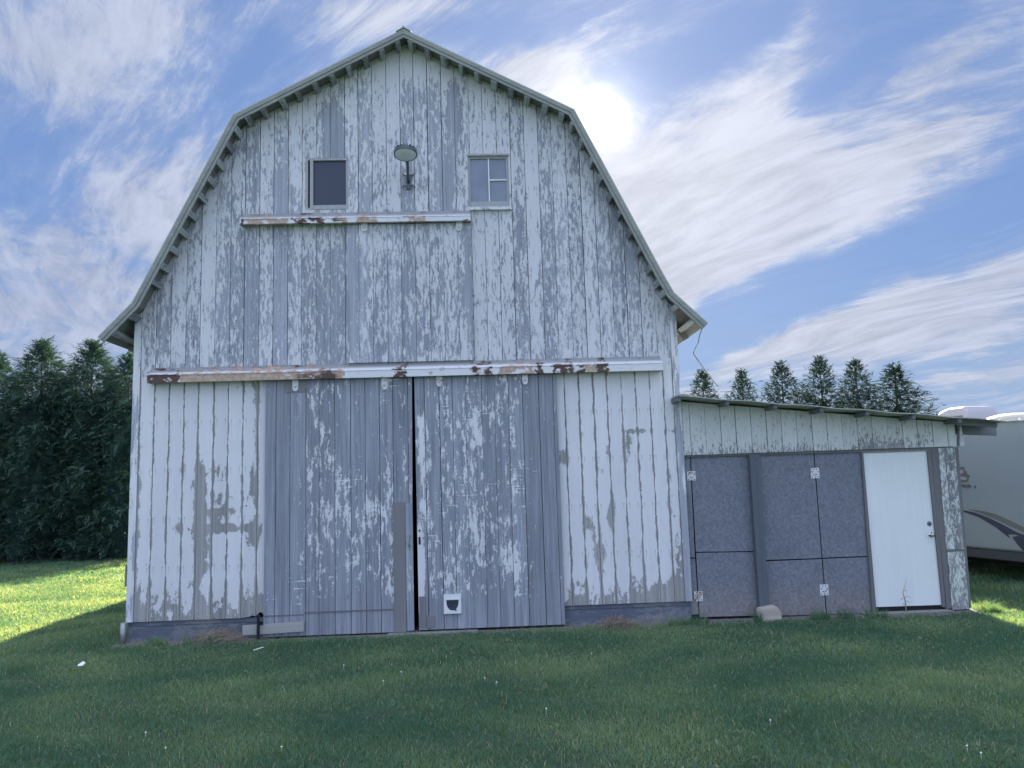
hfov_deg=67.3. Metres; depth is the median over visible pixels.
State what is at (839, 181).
sky
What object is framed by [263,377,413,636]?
sliding door
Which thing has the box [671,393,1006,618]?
shed
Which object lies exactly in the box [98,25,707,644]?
barn
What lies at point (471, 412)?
sliding door
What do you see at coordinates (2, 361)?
arborvitae tree
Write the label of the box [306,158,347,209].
window
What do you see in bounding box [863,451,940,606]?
door
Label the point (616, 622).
dead grass
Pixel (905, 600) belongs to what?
weed
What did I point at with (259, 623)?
iron stake
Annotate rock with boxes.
[756,605,781,621]
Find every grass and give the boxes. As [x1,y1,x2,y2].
[178,626,254,645]
[575,614,657,630]
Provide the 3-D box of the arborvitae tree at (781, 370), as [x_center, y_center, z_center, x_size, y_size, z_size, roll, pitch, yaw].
[8.282,1.955,23.166,3.326,5.484,3.382,-7,-9,37]
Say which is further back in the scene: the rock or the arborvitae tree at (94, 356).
the arborvitae tree at (94, 356)
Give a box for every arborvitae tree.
[0,335,107,562]
[0,338,131,561]
[0,349,61,561]
[39,351,133,561]
[685,368,724,398]
[723,367,767,401]
[756,360,814,404]
[794,354,858,408]
[830,357,896,410]
[853,360,944,414]
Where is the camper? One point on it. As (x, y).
(992, 475)
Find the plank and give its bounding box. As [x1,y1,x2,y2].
[242,621,303,634]
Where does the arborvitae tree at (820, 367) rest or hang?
on the ground at (490, 629)
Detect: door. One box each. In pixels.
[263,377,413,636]
[347,222,473,362]
[414,373,564,629]
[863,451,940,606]
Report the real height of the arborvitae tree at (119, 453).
6.276 m
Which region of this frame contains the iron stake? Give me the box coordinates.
[255,614,262,639]
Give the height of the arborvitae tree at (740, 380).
5.280 m
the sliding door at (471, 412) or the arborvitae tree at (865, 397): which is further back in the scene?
the arborvitae tree at (865, 397)
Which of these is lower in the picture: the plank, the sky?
the plank
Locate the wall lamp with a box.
[394,143,416,189]
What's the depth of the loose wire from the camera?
10.16 m
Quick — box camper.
[939,406,1023,565]
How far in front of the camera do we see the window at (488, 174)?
10.44 m
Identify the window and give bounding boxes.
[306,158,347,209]
[467,153,511,210]
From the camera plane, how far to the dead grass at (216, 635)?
9.37 m
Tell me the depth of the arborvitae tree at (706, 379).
23.22 m
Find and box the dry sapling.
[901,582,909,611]
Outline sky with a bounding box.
[0,0,1023,414]
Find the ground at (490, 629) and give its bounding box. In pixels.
[0,560,1023,767]
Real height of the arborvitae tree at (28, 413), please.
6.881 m
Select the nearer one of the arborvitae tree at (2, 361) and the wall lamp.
the wall lamp
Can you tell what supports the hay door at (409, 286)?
in the barn
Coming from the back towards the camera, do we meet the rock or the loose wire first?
the loose wire
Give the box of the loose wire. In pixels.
[693,328,717,386]
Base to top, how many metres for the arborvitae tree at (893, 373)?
5.329 m

